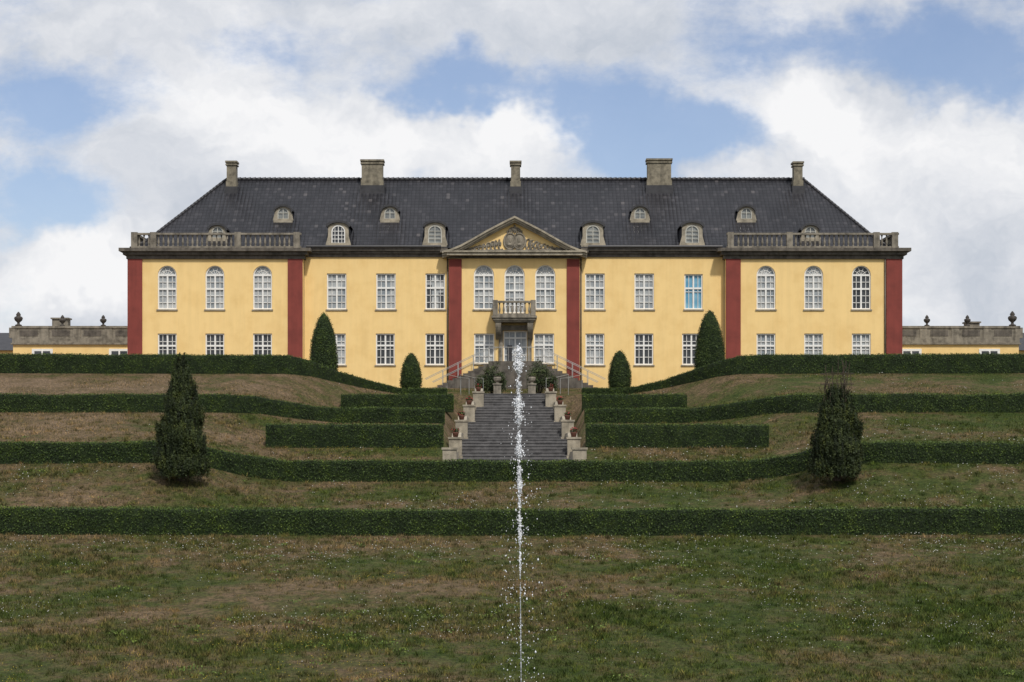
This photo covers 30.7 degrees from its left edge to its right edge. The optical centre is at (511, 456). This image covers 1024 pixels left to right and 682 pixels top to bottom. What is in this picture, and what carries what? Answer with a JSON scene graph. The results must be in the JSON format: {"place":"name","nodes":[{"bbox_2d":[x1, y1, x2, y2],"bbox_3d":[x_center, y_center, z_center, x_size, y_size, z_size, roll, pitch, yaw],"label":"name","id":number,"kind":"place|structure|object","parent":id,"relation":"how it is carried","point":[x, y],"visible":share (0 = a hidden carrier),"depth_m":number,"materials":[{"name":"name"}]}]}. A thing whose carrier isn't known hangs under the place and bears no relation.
{"place":"outdoors","nodes":[
{"label":"outdoors","id":0,"kind":"place"},
{"bbox_2d":[0,372,1023,681],"bbox_3d":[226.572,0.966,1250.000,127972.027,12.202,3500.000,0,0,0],"label":"ground","id":1,"kind":"structure","parent":0,"point":[702,393],"depth_m":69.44,"materials":[{"name":"green plant"}]},
{"bbox_2d":[0,333,12,353],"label":"slate outbuilding","id":2,"kind":"structure","parent":1,"relation":"on","point":[6,346],"depth_m":161.33,"materials":[{"name":"grey stone"}]},
{"bbox_2d":[9,312,126,354],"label":"garden wing","id":3,"kind":"structure","parent":1,"relation":"on","point":[62,335],"depth_m":144.96,"materials":[{"name":"grey stone"}]},
{"bbox_2d":[32,349,126,354],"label":"window frames","id":4,"kind":"structure","parent":3,"relation":"in","point":[51,350],"depth_m":144.93,"materials":[{"name":"white paint"}]},
{"bbox_2d":[34,351,126,354],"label":"window panes","id":5,"kind":"structure","parent":3,"relation":"in","point":[35,352],"depth_m":144.93,"materials":[{"name":"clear glass"}]},
{"bbox_2d":[152,352,210,480],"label":"columnar yew tree","id":6,"kind":"object","parent":1,"relation":"on","point":[181,451],"visible":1,"depth_m":81.36,"materials":[{"name":"green plant"}]},
{"bbox_2d":[0,392,444,424],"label":"box hedge","id":7,"kind":"object","parent":1,"relation":"on","point":[122,402],"visible":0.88,"depth_m":98.19,"materials":[{"name":"green plant"}]},
{"bbox_2d":[0,352,447,394],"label":"box hedge","id":8,"kind":"object","parent":1,"relation":"on","point":[80,363],"visible":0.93,"depth_m":112.24,"materials":[{"name":"green plant"}]},
{"bbox_2d":[309,312,338,370],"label":"clipped yew cone","id":9,"kind":"object","parent":1,"relation":"on","point":[323,350],"visible":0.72,"depth_m":116.44,"materials":[{"name":"green plant"}]},
{"bbox_2d":[265,422,443,447],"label":"box hedge","id":10,"kind":"object","parent":1,"relation":"on","point":[353,435],"visible":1,"depth_m":92.99,"materials":[{"name":"green plant"}]},
{"bbox_2d":[341,393,453,411],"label":"box hedge","id":11,"kind":"object","parent":1,"relation":"on","point":[433,401],"visible":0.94,"depth_m":110.00,"materials":[{"name":"green plant"}]},
{"bbox_2d":[399,353,422,388],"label":"clipped yew cone","id":12,"kind":"object","parent":1,"relation":"on","point":[410,373],"visible":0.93,"depth_m":123.50,"materials":[{"name":"green plant"}]},
{"bbox_2d":[473,374,490,393],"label":"flowering shrub","id":13,"kind":"object","parent":1,"relation":"on","point":[484,384],"visible":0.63,"depth_m":120.38,"materials":[{"name":"green plant"}]},
{"bbox_2d":[482,361,507,393],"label":"flowering shrub","id":14,"kind":"object","parent":1,"relation":"on","point":[490,378],"visible":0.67,"depth_m":121.28,"materials":[{"name":"green plant"}]},
{"bbox_2d":[491,372,506,392],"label":"flowering shrub","id":15,"kind":"object","parent":1,"relation":"on","point":[503,381],"visible":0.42,"depth_m":120.49,"materials":[{"name":"green plant"}]},
{"bbox_2d":[2,446,1011,681],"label":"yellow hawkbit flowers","id":16,"kind":"object","parent":1,"relation":"on","point":[352,620],"visible":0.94,"depth_m":56.72,"materials":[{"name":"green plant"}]},
{"bbox_2d":[0,505,1023,535],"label":"box hedge","id":17,"kind":"object","parent":1,"relation":"on","point":[122,520],"visible":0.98,"depth_m":74.99,"materials":[{"name":"green plant"}]},
{"bbox_2d":[0,440,1023,481],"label":"box hedge","id":18,"kind":"object","parent":1,"relation":"on","point":[466,470],"visible":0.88,"depth_m":86.89,"materials":[{"name":"green plant"}]},
{"bbox_2d":[1,436,1022,681],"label":"weeds","id":19,"kind":"object","parent":1,"relation":"on","point":[529,602],"visible":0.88,"depth_m":63.67,"materials":[{"name":"green plant"}]},
{"bbox_2d":[1,372,1023,679],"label":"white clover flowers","id":20,"kind":"object","parent":1,"relation":"on","point":[549,546],"visible":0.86,"depth_m":71.09,"materials":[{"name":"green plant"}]},
{"bbox_2d":[142,256,883,387],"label":"walls","id":21,"kind":"structure","parent":1,"relation":"on","point":[410,323],"depth_m":129.70,"materials":[{"name":"yellow paint"}]},
{"bbox_2d":[156,309,871,365],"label":"window sills","id":22,"kind":"structure","parent":21,"relation":"attached to","point":[517,313],"depth_m":129.92,"materials":[{"name":"grey stone"}]},
{"bbox_2d":[127,259,901,379],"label":"pilasters","id":23,"kind":"object","parent":21,"relation":"attached to","point":[733,307],"visible":0.64,"depth_m":129.20,"materials":[{"name":"red paint"}]},
{"bbox_2d":[158,265,870,364],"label":"window frames","id":24,"kind":"structure","parent":21,"relation":"attached to","point":[523,298],"depth_m":129.81,"materials":[{"name":"white wood"}]},
{"bbox_2d":[427,275,443,307],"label":"open sash panes","id":25,"kind":"object","parent":24,"relation":"attached to","point":[428,292],"visible":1,"depth_m":130.21,"materials":[{"name":"glass"}]},
{"bbox_2d":[507,345,511,360],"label":"open door","id":26,"kind":"structure","parent":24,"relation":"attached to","point":[510,354],"depth_m":129.78,"materials":[{"name":"grey wood"}]},
{"bbox_2d":[160,266,868,363],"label":"pale window panes","id":27,"kind":"object","parent":24,"relation":"in","point":[489,294],"visible":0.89,"depth_m":129.92,"materials":[{"name":"grey glass"}]},
{"bbox_2d":[160,267,868,363],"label":"dark window panes","id":28,"kind":"object","parent":24,"relation":"in","point":[639,356],"visible":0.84,"depth_m":130.22,"materials":[{"name":"grey glass"}]},
{"bbox_2d":[686,276,700,307],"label":"blue window panes","id":29,"kind":"object","parent":24,"relation":"in","point":[697,293],"visible":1,"depth_m":130.22,"materials":[{"name":"blue glass"}]},
{"bbox_2d":[307,248,721,258],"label":"cornices","id":30,"kind":"object","parent":21,"relation":"on","point":[437,252],"visible":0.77,"depth_m":129.75,"materials":[{"name":"stone"}]},
{"bbox_2d":[306,245,722,247],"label":"gutters","id":31,"kind":"object","parent":30,"relation":"on","point":[439,246],"visible":1,"depth_m":129.41,"materials":[{"name":"black metal"}]},
{"bbox_2d":[442,216,586,258],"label":"pediment cornice","id":32,"kind":"structure","parent":21,"relation":"attached to","point":[460,250],"depth_m":129.00,"materials":[{"name":"beige stone"}]},
{"bbox_2d":[119,248,910,259],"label":"wing cornices","id":33,"kind":"object","parent":21,"relation":"on","point":[725,253],"visible":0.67,"depth_m":128.96,"materials":[{"name":"stone"}]},
{"bbox_2d":[140,180,885,248],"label":"roof","id":34,"kind":"structure","parent":33,"relation":"on","point":[467,210],"depth_m":133.78,"materials":[{"name":"tile"}]},
{"bbox_2d":[129,177,890,247],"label":"ridge tiles","id":35,"kind":"object","parent":34,"relation":"attached to","point":[521,178],"visible":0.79,"depth_m":136.88,"materials":[{"name":"black tile"}]},
{"bbox_2d":[207,204,820,239],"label":"dormer roofs","id":36,"kind":"structure","parent":34,"relation":"on","point":[582,224],"depth_m":130.57,"materials":[{"name":"grey metal"}]},
{"bbox_2d":[225,158,803,185],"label":"chimneys","id":37,"kind":"object","parent":34,"relation":"on","point":[658,171],"visible":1,"depth_m":135.65,"materials":[{"name":"beige stone"}]},
{"bbox_2d":[224,185,804,192],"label":"chimney flashings","id":38,"kind":"object","parent":34,"relation":"on","point":[518,189],"visible":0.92,"depth_m":135.54,"materials":[{"name":"grey metal"}]},
{"bbox_2d":[208,207,820,246],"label":"dormer fronts","id":39,"kind":"object","parent":34,"relation":"on","point":[582,244],"visible":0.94,"depth_m":129.90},
{"bbox_2d":[331,225,344,242],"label":"dormer sashes","id":40,"kind":"object","parent":39,"relation":"in","point":[332,231],"visible":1,"depth_m":129.92,"materials":[{"name":"white wood"}]},
{"bbox_2d":[333,226,343,242],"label":"dark dormer panes","id":41,"kind":"object","parent":40,"relation":"in","point":[335,239],"visible":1,"depth_m":129.99,"materials":[{"name":"grey glass"}]},
{"bbox_2d":[212,208,815,242],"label":"dormer aged sashes","id":42,"kind":"object","parent":39,"relation":"in","point":[692,231],"visible":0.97,"depth_m":129.97,"materials":[{"name":"white wood"}]},
{"bbox_2d":[213,209,814,242],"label":"dormer windows","id":43,"kind":"structure","parent":42,"relation":"in","point":[390,213],"depth_m":129.99,"materials":[{"name":"grey glass"}]},
{"bbox_2d":[131,232,898,247],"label":"roof balustrades","id":44,"kind":"object","parent":33,"relation":"on","point":[891,238],"visible":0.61,"depth_m":128.97,"materials":[{"name":"grey stone"}]},
{"bbox_2d":[447,259,885,382],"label":"downpipes","id":45,"kind":"object","parent":21,"relation":"attached to","point":[724,313],"visible":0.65,"depth_m":129.86,"materials":[{"name":"metal"}]},
{"bbox_2d":[441,374,587,461],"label":"garden staircase","id":46,"kind":"structure","parent":1,"relation":"on","point":[485,430],"depth_m":103.40,"materials":[{"name":"grey stone"}]},
{"bbox_2d":[452,428,458,436],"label":"flower pot","id":47,"kind":"object","parent":46,"relation":"on","point":[455,433],"visible":1,"depth_m":96.03,"materials":[{"name":"ceramic"}]},
{"bbox_2d":[457,411,464,419],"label":"flower pot","id":48,"kind":"object","parent":46,"relation":"on","point":[461,415],"visible":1,"depth_m":102.82,"materials":[{"name":"ceramic"}]},
{"bbox_2d":[466,396,472,404],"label":"flower pot","id":49,"kind":"object","parent":46,"relation":"on","point":[468,399],"visible":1,"depth_m":109.62,"materials":[{"name":"ceramic"}]},
{"bbox_2d":[475,384,481,390],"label":"flower pot","id":50,"kind":"object","parent":46,"relation":"on","point":[477,387],"visible":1,"depth_m":116.41,"materials":[{"name":"ceramic"}]},
{"bbox_2d":[547,384,553,390],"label":"flower pot","id":51,"kind":"object","parent":46,"relation":"on","point":[550,387],"visible":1,"depth_m":116.41,"materials":[{"name":"ceramic"}]},
{"bbox_2d":[557,396,562,404],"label":"flower pot","id":52,"kind":"object","parent":46,"relation":"on","point":[560,400],"visible":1,"depth_m":109.62,"materials":[{"name":"ceramic"}]},
{"bbox_2d":[564,411,570,419],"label":"flower pot","id":53,"kind":"object","parent":46,"relation":"on","point":[567,415],"visible":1,"depth_m":102.81,"materials":[{"name":"ceramic"}]},
{"bbox_2d":[570,427,577,436],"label":"flower pot","id":54,"kind":"object","parent":46,"relation":"on","point":[573,432],"visible":1,"depth_m":96.04,"materials":[{"name":"ceramic"}]},
{"bbox_2d":[432,361,597,388],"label":"entrance perron","id":55,"kind":"object","parent":1,"relation":"on","point":[511,375],"visible":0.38,"depth_m":127.90,"materials":[{"name":"stone"}]},
{"bbox_2d":[492,300,536,360],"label":"balcony","id":56,"kind":"structure","parent":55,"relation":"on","point":[529,319],"depth_m":128.45,"materials":[{"name":"stone"}]},
{"bbox_2d":[425,347,605,384],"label":"perron railings","id":57,"kind":"object","parent":55,"relation":"on","point":[557,362],"visible":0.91,"depth_m":127.84,"materials":[{"name":"metal"}]},
{"bbox_2d":[527,371,539,390],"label":"flowering shrub","id":58,"kind":"object","parent":1,"relation":"on","point":[534,374],"visible":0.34,"depth_m":120.55,"materials":[{"name":"green plant"}]},
{"bbox_2d":[526,357,553,393],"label":"flowering shrub","id":59,"kind":"object","parent":1,"relation":"on","point":[543,372],"visible":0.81,"depth_m":121.20,"materials":[{"name":"green plant"}]},
{"bbox_2d":[545,374,559,391],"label":"flowering shrub","id":60,"kind":"object","parent":1,"relation":"on","point":[551,380],"visible":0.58,"depth_m":120.35,"materials":[{"name":"green plant"}]},
{"bbox_2d":[608,349,631,387],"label":"clipped yew cone","id":61,"kind":"object","parent":1,"relation":"on","point":[619,373],"visible":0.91,"depth_m":123.49,"materials":[{"name":"green plant"}]},
{"bbox_2d":[582,392,686,411],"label":"box hedge","id":62,"kind":"object","parent":1,"relation":"on","point":[609,400],"visible":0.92,"depth_m":109.98,"materials":[{"name":"green plant"}]},
{"bbox_2d":[585,422,769,447],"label":"box hedge","id":63,"kind":"object","parent":1,"relation":"on","point":[652,435],"visible":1,"depth_m":93.02,"materials":[{"name":"green plant"}]},
{"bbox_2d":[693,310,724,367],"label":"clipped yew cone","id":64,"kind":"object","parent":1,"relation":"on","point":[709,347],"visible":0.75,"depth_m":116.42,"materials":[{"name":"green plant"}]},
{"bbox_2d":[582,352,1023,394],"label":"box hedge","id":65,"kind":"object","parent":1,"relation":"on","point":[917,363],"visible":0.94,"depth_m":112.26,"materials":[{"name":"green plant"}]},
{"bbox_2d":[584,392,1023,422],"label":"box hedge","id":66,"kind":"object","parent":1,"relation":"on","point":[906,402],"visible":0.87,"depth_m":98.20,"materials":[{"name":"green plant"}]},
{"bbox_2d":[806,356,863,480],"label":"columnar yew tree","id":67,"kind":"object","parent":1,"relation":"on","point":[836,445],"visible":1,"depth_m":81.37,"materials":[{"name":"green plant"}]},
{"bbox_2d":[902,311,1022,354],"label":"garden wing","id":68,"kind":"structure","parent":1,"relation":"on","point":[971,337],"depth_m":144.96,"materials":[{"name":"grey stone"}]},
{"bbox_2d":[903,351,996,354],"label":"window panes","id":69,"kind":"structure","parent":68,"relation":"in","point":[908,352],"depth_m":144.93,"materials":[{"name":"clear glass"}]},
{"bbox_2d":[902,349,999,353],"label":"window frames","id":70,"kind":"structure","parent":68,"relation":"in","point":[920,350],"depth_m":144.93,"materials":[{"name":"white paint"}]},
{"bbox_2d":[1019,333,1023,353],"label":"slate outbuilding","id":71,"kind":"structure","parent":1,"relation":"on","point":[1021,348],"depth_m":160.87,"materials":[{"name":"grey stone"}]},
{"bbox_2d":[0,0,1023,332],"label":"sky","id":72,"kind":"structure","parent":0,"point":[117,117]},
{"bbox_2d":[467,223,563,249],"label":"pediment tympanum","id":73,"kind":"object","parent":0,"point":[502,233],"visible":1,"depth_m":129.55,"materials":[{"name":"yellow paint"}]},
{"bbox_2d":[465,225,562,249],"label":"pediment relief","id":74,"kind":"object","parent":73,"relation":"attached to","point":[516,241],"visible":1,"depth_m":129.45},
{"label":"fountain basin","id":75,"kind":"structure","parent":0,"visible":0},
{"bbox_2d":[494,343,546,681],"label":"fountain jet","id":76,"kind":"object","parent":75,"relation":"on","point":[518,370],"visible":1,"depth_m":45.98,"materials":[{"name":"liquid"}]}
]}

